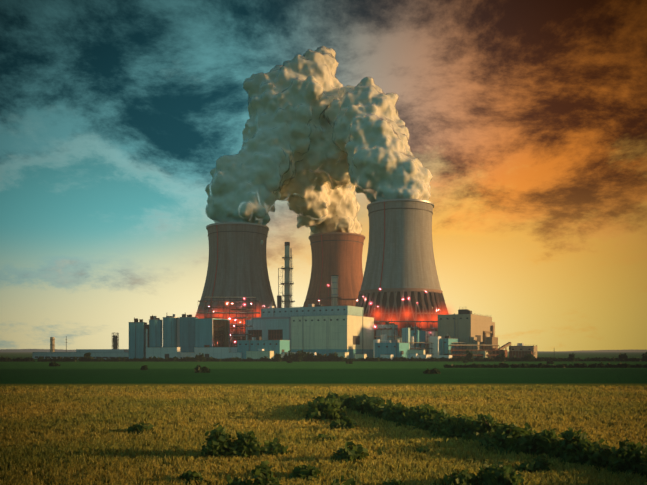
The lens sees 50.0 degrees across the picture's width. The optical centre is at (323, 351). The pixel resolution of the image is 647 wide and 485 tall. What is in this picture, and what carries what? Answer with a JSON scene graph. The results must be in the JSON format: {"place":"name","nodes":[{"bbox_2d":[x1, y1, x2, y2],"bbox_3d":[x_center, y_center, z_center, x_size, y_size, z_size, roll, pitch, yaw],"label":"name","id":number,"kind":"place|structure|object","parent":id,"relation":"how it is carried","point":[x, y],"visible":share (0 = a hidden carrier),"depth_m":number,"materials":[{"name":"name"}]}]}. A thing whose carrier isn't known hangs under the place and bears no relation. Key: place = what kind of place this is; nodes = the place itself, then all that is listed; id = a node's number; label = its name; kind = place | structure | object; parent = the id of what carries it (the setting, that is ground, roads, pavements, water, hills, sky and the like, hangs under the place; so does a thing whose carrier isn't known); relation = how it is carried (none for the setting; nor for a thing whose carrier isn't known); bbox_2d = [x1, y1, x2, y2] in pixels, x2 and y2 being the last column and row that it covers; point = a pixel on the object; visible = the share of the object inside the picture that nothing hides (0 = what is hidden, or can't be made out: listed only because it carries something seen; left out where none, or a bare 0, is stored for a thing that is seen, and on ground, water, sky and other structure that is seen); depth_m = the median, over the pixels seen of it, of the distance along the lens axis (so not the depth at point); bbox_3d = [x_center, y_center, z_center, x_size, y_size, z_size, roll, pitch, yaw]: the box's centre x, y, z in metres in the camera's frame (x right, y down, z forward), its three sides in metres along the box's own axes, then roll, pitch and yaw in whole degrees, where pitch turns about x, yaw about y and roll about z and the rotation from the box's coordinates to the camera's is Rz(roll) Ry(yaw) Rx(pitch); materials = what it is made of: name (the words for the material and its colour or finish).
{"place":"outdoors","nodes":[
{"label":"outdoors","id":0,"kind":"place"},
{"bbox_2d":[0,349,75,351],"bbox_3d":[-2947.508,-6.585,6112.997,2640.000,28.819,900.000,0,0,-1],"label":"hills","id":1,"kind":"structure","parent":0,"point":[29,350],"depth_m":5828.15,"materials":[{"name":"grey"}]},
{"bbox_2d":[195,224,276,316],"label":"cooling tower","id":2,"kind":"structure","parent":0,"point":[242,269],"depth_m":687.64,"materials":[{"name":"concrete"}]},
{"bbox_2d":[205,46,342,244],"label":"steam plume","id":3,"kind":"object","parent":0,"point":[263,172],"depth_m":712.37,"materials":[{"name":"beige"}]},
{"bbox_2d":[273,78,372,234],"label":"steam plume","id":4,"kind":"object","parent":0,"point":[334,205],"depth_m":763.71,"materials":[{"name":"beige"}]},
{"bbox_2d":[0,351,646,484],"bbox_3d":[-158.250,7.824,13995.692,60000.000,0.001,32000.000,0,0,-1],"label":"field ground","id":5,"kind":"structure","parent":0,"point":[367,374],"depth_m":232.72,"materials":[{"name":"green plant"}]},
{"bbox_2d":[50,333,118,351],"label":"chimneys","id":6,"kind":"object","parent":5,"relation":"on","point":[115,341],"visible":0.71,"depth_m":696.66,"materials":[{"name":"paint"}]},
{"bbox_2d":[32,347,241,358],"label":"low buildings","id":7,"kind":"structure","parent":5,"relation":"on","point":[114,353],"depth_m":671.13,"materials":[{"name":"white paint"}]},
{"bbox_2d":[146,347,179,358],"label":"building","id":8,"kind":"structure","parent":5,"relation":"on","point":[164,352],"depth_m":598.66,"materials":[{"name":"white paint"}]},
{"bbox_2d":[129,314,197,358],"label":"silos","id":9,"kind":"object","parent":5,"relation":"on","point":[179,332],"visible":0.88,"depth_m":620.22,"materials":[{"name":"teal paint"}]},
{"bbox_2d":[195,318,228,346],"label":"industrial building","id":10,"kind":"structure","parent":5,"relation":"on","point":[212,332],"depth_m":613.55,"materials":[{"name":"teal paint"}]},
{"bbox_2d":[194,345,230,358],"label":"building","id":11,"kind":"structure","parent":5,"relation":"on","point":[215,352],"depth_m":599.79,"materials":[{"name":"white paint"}]},
{"bbox_2d":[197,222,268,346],"bbox_3d":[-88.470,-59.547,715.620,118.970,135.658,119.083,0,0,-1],"label":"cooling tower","id":12,"kind":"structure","parent":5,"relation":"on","point":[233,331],"depth_m":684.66,"materials":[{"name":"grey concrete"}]},
{"bbox_2d":[31,353,456,359],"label":"perimeter fence","id":13,"kind":"object","parent":5,"relation":"on","point":[410,355],"visible":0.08,"depth_m":556.05,"materials":[{"name":"metal"}]},
{"bbox_2d":[246,349,273,358],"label":"building","id":14,"kind":"structure","parent":5,"relation":"on","point":[259,353],"depth_m":557.51,"materials":[{"name":"beige paint"}]},
{"bbox_2d":[237,337,289,358],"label":"annex","id":15,"kind":"object","parent":5,"relation":"on","point":[279,346],"visible":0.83,"depth_m":578.52,"materials":[{"name":"teal paint"}]},
{"bbox_2d":[246,317,290,351],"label":"industrial building","id":16,"kind":"structure","parent":5,"relation":"on","point":[270,328],"depth_m":637.64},
{"bbox_2d":[277,242,294,307],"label":"vent stack","id":17,"kind":"object","parent":5,"relation":"on","point":[287,284],"visible":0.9,"depth_m":694.03,"materials":[{"name":"paint"}]},
{"bbox_2d":[282,352,315,355],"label":"building","id":18,"kind":"structure","parent":5,"relation":"on","point":[314,353],"depth_m":564.68,"materials":[{"name":"white paint"}]},
{"bbox_2d":[261,301,363,316],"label":"building roof","id":19,"kind":"structure","parent":5,"relation":"on","point":[309,310],"depth_m":629.36,"materials":[{"name":"grey paint"}]},
{"bbox_2d":[328,275,341,305],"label":"chimney","id":20,"kind":"object","parent":19,"relation":"on","point":[334,297],"visible":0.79,"depth_m":684.00,"materials":[{"name":"paint"}]},
{"bbox_2d":[0,384,646,484],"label":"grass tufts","id":21,"kind":"object","parent":5,"relation":"on","point":[49,451],"visible":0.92,"depth_m":65.28,"materials":[{"name":"plant"}]},
{"bbox_2d":[0,350,646,373],"bbox_3d":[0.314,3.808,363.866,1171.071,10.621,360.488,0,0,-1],"label":"distant hedgerows","id":22,"kind":"object","parent":5,"relation":"on","point":[300,356],"depth_m":523.03,"materials":[{"name":"green plant"}]},
{"bbox_2d":[291,314,373,358],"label":"turbine hall","id":23,"kind":"structure","parent":5,"relation":"on","point":[352,335],"depth_m":612.28,"materials":[{"name":"beige paint"}]},
{"bbox_2d":[198,297,498,357],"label":"process plant steelwork","id":24,"kind":"object","parent":5,"relation":"on","point":[433,343],"visible":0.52,"depth_m":618.60,"materials":[{"name":"metal"}]},
{"bbox_2d":[197,285,447,341],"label":"warning lights","id":25,"kind":"object","parent":24,"relation":"on","point":[377,314],"visible":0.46,"depth_m":651.61},
{"bbox_2d":[376,319,397,342],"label":"block","id":26,"kind":"structure","parent":5,"relation":"on","point":[388,332],"depth_m":641.61,"materials":[{"name":"grey paint"}]},
{"bbox_2d":[128,391,646,484],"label":"shrubs","id":27,"kind":"object","parent":5,"relation":"on","point":[494,434],"depth_m":50.17,"materials":[{"name":"green plant"}]},
{"bbox_2d":[375,335,408,357],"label":"annex","id":28,"kind":"object","parent":5,"relation":"on","point":[396,348],"visible":0.85,"depth_m":570.16,"materials":[{"name":"teal paint"}]},
{"bbox_2d":[356,199,447,353],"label":"cooling tower","id":29,"kind":"structure","parent":5,"relation":"on","point":[387,301],"depth_m":658.42,"materials":[{"name":"grey concrete"}]},
{"bbox_2d":[407,350,424,357],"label":"building","id":30,"kind":"structure","parent":5,"relation":"on","point":[422,352],"depth_m":560.52,"materials":[{"name":"beige paint"}]},
{"bbox_2d":[410,322,424,349],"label":"block","id":31,"kind":"structure","parent":5,"relation":"on","point":[420,334],"depth_m":614.97,"materials":[{"name":"teal paint"}]},
{"bbox_2d":[425,330,437,353],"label":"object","id":32,"kind":"object","parent":5,"relation":"on","point":[434,333],"visible":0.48,"depth_m":641.38,"materials":[{"name":"beige paint"}]},
{"bbox_2d":[440,333,458,357],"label":"block","id":33,"kind":"structure","parent":5,"relation":"on","point":[446,341],"depth_m":590.85,"materials":[{"name":"teal paint"}]},
{"bbox_2d":[438,307,494,356],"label":"boiler house","id":34,"kind":"structure","parent":5,"relation":"on","point":[461,324],"depth_m":619.72,"materials":[{"name":"beige paint"}]},
{"bbox_2d":[463,336,476,356],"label":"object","id":35,"kind":"object","parent":5,"relation":"on","point":[469,339],"visible":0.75,"depth_m":611.37,"materials":[{"name":"paint"}]},
{"bbox_2d":[468,342,483,349],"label":"industrial building","id":36,"kind":"structure","parent":5,"relation":"on","point":[475,347],"depth_m":596.82,"materials":[{"name":"beige paint"}]},
{"bbox_2d":[469,351,487,357],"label":"building","id":37,"kind":"structure","parent":5,"relation":"on","point":[480,352],"depth_m":586.08,"materials":[{"name":"beige paint"}]},
{"bbox_2d":[485,337,497,358],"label":"industrial building","id":38,"kind":"structure","parent":5,"relation":"on","point":[491,340],"depth_m":600.26,"materials":[{"name":"beige paint"}]},
{"bbox_2d":[493,342,510,357],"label":"conveyor","id":39,"kind":"object","parent":5,"relation":"on","point":[501,350],"visible":0.33,"depth_m":603.63,"materials":[{"name":"metal"}]},
{"bbox_2d":[509,343,536,358],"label":"industrial building","id":40,"kind":"structure","parent":5,"relation":"on","point":[519,350],"depth_m":641.96,"materials":[{"name":"beige paint"}]},
{"bbox_2d":[0,0,646,350],"label":"sky","id":41,"kind":"structure","parent":0,"point":[527,119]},
{"bbox_2d":[303,232,364,306],"bbox_3d":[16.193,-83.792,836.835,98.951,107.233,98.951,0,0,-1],"label":"cooling tower","id":42,"kind":"structure","parent":0,"point":[342,260],"depth_m":808.36,"materials":[{"name":"concrete"}]},
{"bbox_2d":[337,352,348,358],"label":"building","id":43,"kind":"structure","parent":0,"point":[345,354],"depth_m":555.19,"materials":[{"name":"beige paint"}]},
{"bbox_2d":[324,77,432,202],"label":"steam plume","id":44,"kind":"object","parent":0,"point":[385,168],"depth_m":683.78,"materials":[{"name":"beige"}]},
{"bbox_2d":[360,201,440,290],"bbox_3d":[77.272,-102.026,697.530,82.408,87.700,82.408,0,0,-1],"label":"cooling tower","id":45,"kind":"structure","parent":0,"point":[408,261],"depth_m":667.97,"materials":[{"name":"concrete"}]},
{"bbox_2d":[550,350,646,351],"bbox_3d":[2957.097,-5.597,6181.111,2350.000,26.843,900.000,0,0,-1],"label":"hills","id":46,"kind":"structure","parent":0,"point":[604,351],"depth_m":5911.47,"materials":[{"name":"grey"}]}
]}

